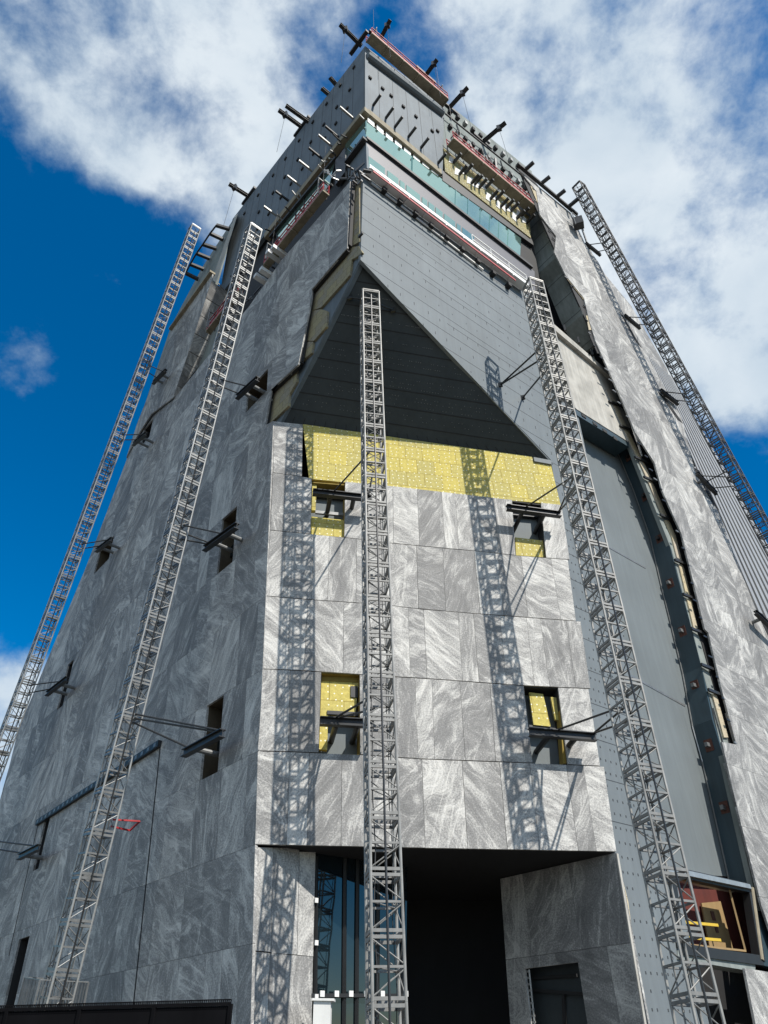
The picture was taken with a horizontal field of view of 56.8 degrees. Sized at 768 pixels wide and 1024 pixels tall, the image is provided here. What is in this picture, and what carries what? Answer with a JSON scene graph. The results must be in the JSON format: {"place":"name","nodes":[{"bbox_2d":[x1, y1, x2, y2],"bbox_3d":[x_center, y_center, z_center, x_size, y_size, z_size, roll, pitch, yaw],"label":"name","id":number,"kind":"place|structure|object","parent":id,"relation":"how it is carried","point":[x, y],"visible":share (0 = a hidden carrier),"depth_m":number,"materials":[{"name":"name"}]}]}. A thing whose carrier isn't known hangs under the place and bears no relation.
{"place":"outdoors","nodes":[
{"label":"outdoors","id":0,"kind":"place"},
{"bbox_2d":[0,0,767,797],"label":"sky","id":1,"kind":"structure","parent":0,"point":[126,125],"materials":[{"name":"blue"}]},
{"bbox_3d":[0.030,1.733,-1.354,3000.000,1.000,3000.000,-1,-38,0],"label":"ground","id":2,"kind":"structure","parent":0,"visible":0},
{"bbox_2d":[0,223,200,780],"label":"lattice mast","id":3,"kind":"object","parent":2,"relation":"on","point":[12,728],"visible":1,"depth_m":53.14,"materials":[{"name":"metal"}]},
{"bbox_2d":[0,999,232,1023],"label":"site fence","id":4,"kind":"object","parent":2,"relation":"on","point":[211,1011],"visible":1,"depth_m":8.98,"materials":[{"name":"fabric"}]},
{"bbox_2d":[17,222,262,1007],"bbox_3d":[-10.387,0.551,35.605,1.850,46.910,2.291,27,-40,-31],"label":"lattice mast","id":5,"kind":"object","parent":2,"relation":"on","point":[92,877],"visible":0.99,"depth_m":31.26,"materials":[{"name":"metal"}]},
{"bbox_2d":[111,819,139,830],"bbox_3d":[-10.413,12.537,28.461,1.148,0.410,0.458,25,-45,-29],"label":"folding bracket","id":6,"kind":"object","parent":5,"relation":"attached to","point":[135,825],"visible":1,"depth_m":28.47,"materials":[{"name":"red metal"}]},
{"bbox_2d":[312,998,334,1023],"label":"wrapped column","id":7,"kind":"structure","parent":2,"relation":"on","point":[322,1010],"depth_m":20.67,"materials":[{"name":"white paint"}]},
{"bbox_2d":[0,46,767,1023],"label":"tower building","id":8,"kind":"structure","parent":2,"relation":"on","point":[234,872],"depth_m":33.88,"materials":[{"name":"stone"}]},
{"bbox_2d":[6,937,28,1011],"bbox_3d":[-17.466,22.639,34.624,1.850,3.340,1.961,-1,-38,0],"label":"doorway","id":9,"kind":"structure","parent":8,"relation":"in","point":[16,976],"depth_m":35.13,"materials":[{"name":"black"}]},
{"bbox_2d":[0,841,42,860],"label":"mast tie","id":10,"kind":"object","parent":8,"relation":"attached to","point":[30,852],"visible":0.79,"depth_m":37.59,"materials":[{"name":"metal"}]},
{"bbox_2d":[35,820,48,869],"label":"window","id":11,"kind":"structure","parent":8,"relation":"in","point":[47,823],"depth_m":39.46,"materials":[{"name":"black glass"}]},
{"bbox_2d":[28,676,75,696],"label":"mast tie","id":12,"kind":"object","parent":8,"relation":"attached to","point":[62,682],"visible":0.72,"depth_m":45.96,"materials":[{"name":"metal"}]},
{"bbox_2d":[59,662,72,707],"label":"window","id":13,"kind":"structure","parent":8,"relation":"in","point":[70,666],"depth_m":48.62,"materials":[{"name":"black glass"}]},
{"bbox_2d":[81,537,119,553],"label":"mast tie","id":14,"kind":"object","parent":8,"relation":"attached to","point":[104,544],"visible":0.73,"depth_m":51.15,"materials":[{"name":"metal"}]},
{"bbox_2d":[96,539,112,571],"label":"window","id":15,"kind":"structure","parent":8,"relation":"in","point":[104,556],"depth_m":55.31,"materials":[{"name":"black glass"}]},
{"bbox_2d":[121,431,153,447],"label":"mast tie","id":16,"kind":"object","parent":8,"relation":"attached to","point":[141,437],"visible":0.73,"depth_m":55.90,"materials":[{"name":"metal"}]},
{"bbox_2d":[143,421,152,442],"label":"window","id":17,"kind":"structure","parent":8,"relation":"in","point":[148,429],"depth_m":60.31,"materials":[{"name":"black glass"}]},
{"bbox_2d":[147,365,168,384],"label":"mast tie","id":18,"kind":"object","parent":8,"relation":"attached to","point":[159,377],"visible":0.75,"depth_m":59.39,"materials":[{"name":"metal"}]},
{"bbox_2d":[132,713,225,757],"bbox_3d":[-7.508,8.946,28.741,5.809,2.344,2.604,-25,-44,28],"label":"mast tie","id":19,"kind":"object","parent":8,"relation":"attached to","point":[201,745],"visible":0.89,"depth_m":27.40,"materials":[{"name":"metal"}]},
{"bbox_2d":[185,223,230,280],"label":"roof frame","id":20,"kind":"object","parent":8,"relation":"attached to","point":[209,246],"visible":0.97,"depth_m":70.67,"materials":[{"name":"grey metal"}]},
{"bbox_2d":[181,522,242,552],"bbox_3d":[-7.750,1.393,34.994,3.769,1.559,2.811,-21,-42,23],"label":"mast tie","id":21,"kind":"object","parent":8,"relation":"attached to","point":[229,531],"visible":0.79,"depth_m":34.30,"materials":[{"name":"metal"}]},
{"bbox_2d":[202,697,223,779],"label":"window","id":22,"kind":"structure","parent":8,"relation":"in","point":[210,766],"depth_m":29.20,"materials":[{"name":"black glass"}]},
{"bbox_2d":[206,244,247,334],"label":"suspended platform","id":23,"kind":"structure","parent":8,"relation":"hanging from","point":[213,322],"depth_m":55.21,"materials":[{"name":"red paint"}]},
{"bbox_2d":[219,509,236,572],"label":"window","id":24,"kind":"structure","parent":8,"relation":"in","point":[226,558],"depth_m":36.39,"materials":[{"name":"black glass"}]},
{"bbox_2d":[223,182,256,225],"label":"outrigger beam","id":25,"kind":"structure","parent":8,"relation":"attached to","point":[233,187],"depth_m":67.14,"materials":[{"name":"metal"}]},
{"bbox_2d":[220,376,265,401],"bbox_3d":[-7.553,-6.802,40.776,2.721,1.240,2.944,-22,-43,25],"label":"mast tie","id":26,"kind":"object","parent":8,"relation":"attached to","point":[247,387],"visible":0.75,"depth_m":40.18,"materials":[{"name":"metal"}]},
{"bbox_2d":[247,372,267,410],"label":"window","id":27,"kind":"structure","parent":8,"relation":"in","point":[262,383],"depth_m":42.32,"materials":[{"name":"black glass"}]},
{"bbox_2d":[277,108,310,149],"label":"outrigger beam","id":28,"kind":"structure","parent":8,"relation":"attached to","point":[286,115],"depth_m":61.24,"materials":[{"name":"metal"}]},
{"bbox_2d":[263,150,329,269],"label":"suspended platform","id":29,"kind":"structure","parent":8,"relation":"hanging from","point":[322,193],"depth_m":47.62,"materials":[{"name":"red paint"}]},
{"bbox_2d":[285,104,308,123],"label":"outrigger beam","id":30,"kind":"structure","parent":8,"relation":"attached to","point":[296,113],"depth_m":60.18,"materials":[{"name":"black metal"}]},
{"bbox_2d":[321,87,328,95],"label":"outrigger beam","id":31,"kind":"structure","parent":8,"relation":"attached to","point":[324,90],"depth_m":58.93,"materials":[{"name":"black metal"}]},
{"bbox_2d":[310,482,344,538],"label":"window","id":32,"kind":"structure","parent":8,"relation":"in","point":[333,525],"depth_m":34.13,"materials":[{"name":"yellow fabric"}]},
{"bbox_2d":[328,76,336,85],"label":"outrigger beam","id":33,"kind":"structure","parent":8,"relation":"attached to","point":[331,79],"depth_m":58.32,"materials":[{"name":"black metal"}]},
{"bbox_2d":[319,672,359,754],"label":"window","id":34,"kind":"structure","parent":8,"relation":"in","point":[339,692],"depth_m":27.26,"materials":[{"name":"yellow fabric"}]},
{"bbox_2d":[312,452,373,517],"bbox_3d":[-1.309,-0.702,32.599,2.607,1.564,4.994,29,-47,-33],"label":"mast tie","id":35,"kind":"object","parent":8,"relation":"attached to","point":[330,495],"visible":0.81,"depth_m":33.37,"materials":[{"name":"metal"}]},
{"bbox_2d":[319,696,375,744],"bbox_3d":[-1.293,7.453,25.139,2.076,0.844,4.250,-1,-38,0],"label":"mast tie","id":36,"kind":"object","parent":8,"relation":"attached to","point":[340,721],"visible":0.86,"depth_m":25.67,"materials":[{"name":"metal"}]},
{"bbox_2d":[339,23,368,61],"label":"outrigger beam","id":37,"kind":"structure","parent":8,"relation":"attached to","point":[358,42],"depth_m":57.41,"materials":[{"name":"metal"}]},
{"bbox_2d":[347,294,395,312],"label":"mast tie","id":38,"kind":"object","parent":8,"relation":"attached to","point":[392,310],"visible":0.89,"depth_m":37.88,"materials":[{"name":"metal"}]},
{"bbox_2d":[368,156,384,174],"bbox_3d":[-0.468,-21.844,45.285,1.310,1.809,0.060,25,-45,-29],"label":"window","id":39,"kind":"structure","parent":8,"relation":"in","point":[371,161],"depth_m":45.52,"materials":[{"name":"green glass"}]},
{"bbox_2d":[368,19,391,56],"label":"outrigger beam","id":40,"kind":"structure","parent":8,"relation":"attached to","point":[386,27],"depth_m":58.35,"materials":[{"name":"metal"}]},
{"bbox_2d":[387,170,397,184],"bbox_3d":[0.570,-21.348,45.904,0.936,1.835,0.060,25,-45,-29],"label":"window","id":41,"kind":"structure","parent":8,"relation":"in","point":[389,175],"depth_m":46.15,"materials":[{"name":"green glass"}]},
{"bbox_2d":[400,180,404,189],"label":"window","id":42,"kind":"structure","parent":8,"relation":"in","point":[402,184],"depth_m":46.54,"materials":[{"name":"green glass"}]},
{"bbox_2d":[366,9,448,107],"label":"suspended platform","id":43,"kind":"structure","parent":8,"relation":"hanging from","point":[408,69],"depth_m":57.16,"materials":[{"name":"red paint"}]},
{"bbox_2d":[406,185,419,200],"bbox_3d":[1.916,-20.702,46.703,1.241,1.885,0.060,25,-45,-29],"label":"window","id":44,"kind":"structure","parent":8,"relation":"in","point":[408,189],"depth_m":46.98,"materials":[{"name":"green glass"}]},
{"bbox_2d":[422,197,426,205],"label":"window","id":45,"kind":"structure","parent":8,"relation":"in","point":[424,201],"depth_m":47.46,"materials":[{"name":"green glass"}]},
{"bbox_2d":[415,58,440,96],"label":"outrigger beam","id":46,"kind":"structure","parent":8,"relation":"attached to","point":[432,66],"depth_m":61.78,"materials":[{"name":"metal"}]},
{"bbox_2d":[428,202,433,211],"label":"window","id":47,"kind":"structure","parent":8,"relation":"in","point":[430,206],"depth_m":47.74,"materials":[{"name":"green glass"}]},
{"bbox_2d":[435,207,442,217],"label":"window","id":48,"kind":"structure","parent":8,"relation":"in","point":[437,211],"depth_m":48.09,"materials":[{"name":"green glass"}]},
{"bbox_2d":[364,164,528,290],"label":"suspended platform","id":49,"kind":"structure","parent":8,"relation":"hanging from","point":[519,283],"depth_m":46.36,"materials":[{"name":"white paint"}]},
{"bbox_2d":[373,170,515,280],"bbox_3d":[4.146,-18.098,45.451,12.069,0.558,0.050,25,-45,-29],"label":"guard rail","id":50,"kind":"object","parent":49,"relation":"attached to","point":[429,214],"visible":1,"depth_m":45.15,"materials":[{"name":"metal"}]},
{"bbox_2d":[444,214,454,226],"bbox_3d":[4.454,-19.485,48.213,1.161,1.965,0.060,25,-45,-29],"label":"window","id":51,"kind":"structure","parent":8,"relation":"in","point":[446,218],"depth_m":48.53,"materials":[{"name":"green glass"}]},
{"bbox_2d":[445,86,471,128],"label":"outrigger beam","id":52,"kind":"structure","parent":8,"relation":"attached to","point":[460,95],"depth_m":61.10,"materials":[{"name":"metal"}]},
{"bbox_2d":[456,223,460,231],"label":"window","id":53,"kind":"structure","parent":8,"relation":"in","point":[458,227],"depth_m":48.94,"materials":[{"name":"green glass"}]},
{"bbox_2d":[462,227,473,241],"bbox_3d":[5.804,-18.837,49.016,1.329,2.012,0.060,25,-45,-29],"label":"window","id":54,"kind":"structure","parent":8,"relation":"in","point":[465,232],"depth_m":49.32,"materials":[{"name":"green glass"}]},
{"bbox_2d":[446,106,535,214],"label":"suspended platform","id":55,"kind":"structure","parent":8,"relation":"hanging from","point":[480,166],"depth_m":56.70,"materials":[{"name":"red paint"}]},
{"bbox_2d":[473,121,510,165],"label":"outrigger beam","id":56,"kind":"structure","parent":8,"relation":"attached to","point":[497,129],"depth_m":62.13,"materials":[{"name":"metal"}]},
{"bbox_2d":[498,347,546,399],"bbox_3d":[7.457,-7.122,39.049,1.838,2.243,4.141,2,-38,-4],"label":"mast tie","id":57,"kind":"object","parent":8,"relation":"attached to","point":[508,378],"visible":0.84,"depth_m":39.16,"materials":[{"name":"metal"}]},
{"bbox_2d":[512,501,545,557],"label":"window","id":58,"kind":"structure","parent":8,"relation":"in","point":[528,544],"depth_m":35.80,"materials":[{"name":"yellow fabric"}]},
{"bbox_2d":[506,477,576,534],"bbox_3d":[7.968,0.081,33.894,2.662,2.067,5.297,22,-44,-27],"label":"mast tie","id":59,"kind":"object","parent":8,"relation":"attached to","point":[521,510],"visible":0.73,"depth_m":35.01,"materials":[{"name":"metal"}]},
{"bbox_2d":[524,686,566,764],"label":"window","id":60,"kind":"structure","parent":8,"relation":"in","point":[542,703],"depth_m":28.58,"materials":[{"name":"yellow fabric"}]},
{"bbox_2d":[516,160,579,215],"bbox_3d":[14.662,-28.413,61.834,7.649,0.413,1.289,25,-45,-29],"label":"roof frame","id":61,"kind":"object","parent":8,"relation":"attached to","point":[545,187],"visible":1,"depth_m":61.94,"materials":[{"name":"black metal"}]},
{"bbox_2d":[528,706,626,753],"bbox_3d":[7.414,8.328,26.354,2.541,0.977,4.874,30,-47,-33],"label":"mast tie","id":62,"kind":"object","parent":8,"relation":"attached to","point":[573,737],"visible":0.91,"depth_m":26.89,"materials":[{"name":"metal"}]},
{"bbox_2d":[572,212,583,230],"bbox_3d":[16.806,-25.224,61.641,0.800,1.935,0.886,-11,-39,13],"label":"hoist unit","id":63,"kind":"object","parent":8,"relation":"hanging from","point":[578,222],"visible":1,"depth_m":61.21,"materials":[{"name":"metal"}]},
{"bbox_2d":[585,242,609,256],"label":"mast tie","id":64,"kind":"object","parent":8,"relation":"attached to","point":[593,249],"visible":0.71,"depth_m":63.46,"materials":[{"name":"metal"}]},
{"bbox_2d":[618,310,641,347],"bbox_3d":[20.026,-14.912,57.864,1.930,3.329,0.042,27,-46,-31],"label":"window","id":65,"kind":"structure","parent":8,"relation":"in","point":[633,335],"depth_m":57.73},
{"bbox_2d":[624,313,650,329],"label":"mast tie","id":66,"kind":"object","parent":8,"relation":"attached to","point":[633,322],"visible":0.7,"depth_m":58.81,"materials":[{"name":"metal"}]},
{"bbox_2d":[659,393,681,422],"bbox_3d":[22.012,-7.950,54.484,2.355,1.963,0.038,26,-45,-30],"label":"window","id":67,"kind":"structure","parent":8,"relation":"in","point":[664,399],"depth_m":54.46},
{"bbox_2d":[659,388,691,405],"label":"mast tie","id":68,"kind":"object","parent":8,"relation":"attached to","point":[666,394],"visible":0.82,"depth_m":54.62,"materials":[{"name":"metal"}]},
{"bbox_2d":[686,921,721,941],"bbox_3d":[12.197,16.344,27.594,3.070,0.924,0.080,25,-45,-29],"label":"guard rail","id":69,"kind":"object","parent":8,"relation":"on","point":[713,925],"visible":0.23,"depth_m":28.01,"materials":[{"name":"yellow metal"}]},
{"bbox_2d":[693,467,718,509],"bbox_3d":[22.957,-1.717,50.659,1.758,3.189,0.068,27,-46,-31],"label":"window","id":70,"kind":"structure","parent":8,"relation":"in","point":[696,470],"depth_m":50.44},
{"bbox_2d":[695,471,733,495],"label":"mast tie","id":71,"kind":"object","parent":8,"relation":"attached to","point":[706,483],"visible":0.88,"depth_m":49.95,"materials":[{"name":"metal"}]},
{"bbox_2d":[751,610,767,627],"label":"mast tie","id":72,"kind":"object","parent":8,"relation":"attached to","point":[761,617],"visible":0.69,"depth_m":43.71,"materials":[{"name":"metal"}]},
{"bbox_2d":[755,609,767,634],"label":"window","id":73,"kind":"structure","parent":8,"relation":"in","point":[766,629],"depth_m":44.90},
{"bbox_2d":[360,288,408,1023],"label":"lattice mast","id":74,"kind":"object","parent":2,"relation":"on","point":[389,1003],"visible":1,"depth_m":22.80,"materials":[{"name":"metal"}]},
{"bbox_2d":[522,276,725,1023],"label":"lattice mast","id":75,"kind":"object","parent":2,"relation":"on","point":[685,998],"visible":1,"depth_m":24.14,"materials":[{"name":"metal"}]},
{"bbox_2d":[572,180,767,556],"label":"lattice mast","id":76,"kind":"object","parent":2,"relation":"on","point":[742,477],"visible":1,"depth_m":54.04,"materials":[{"name":"metal"}]}
]}

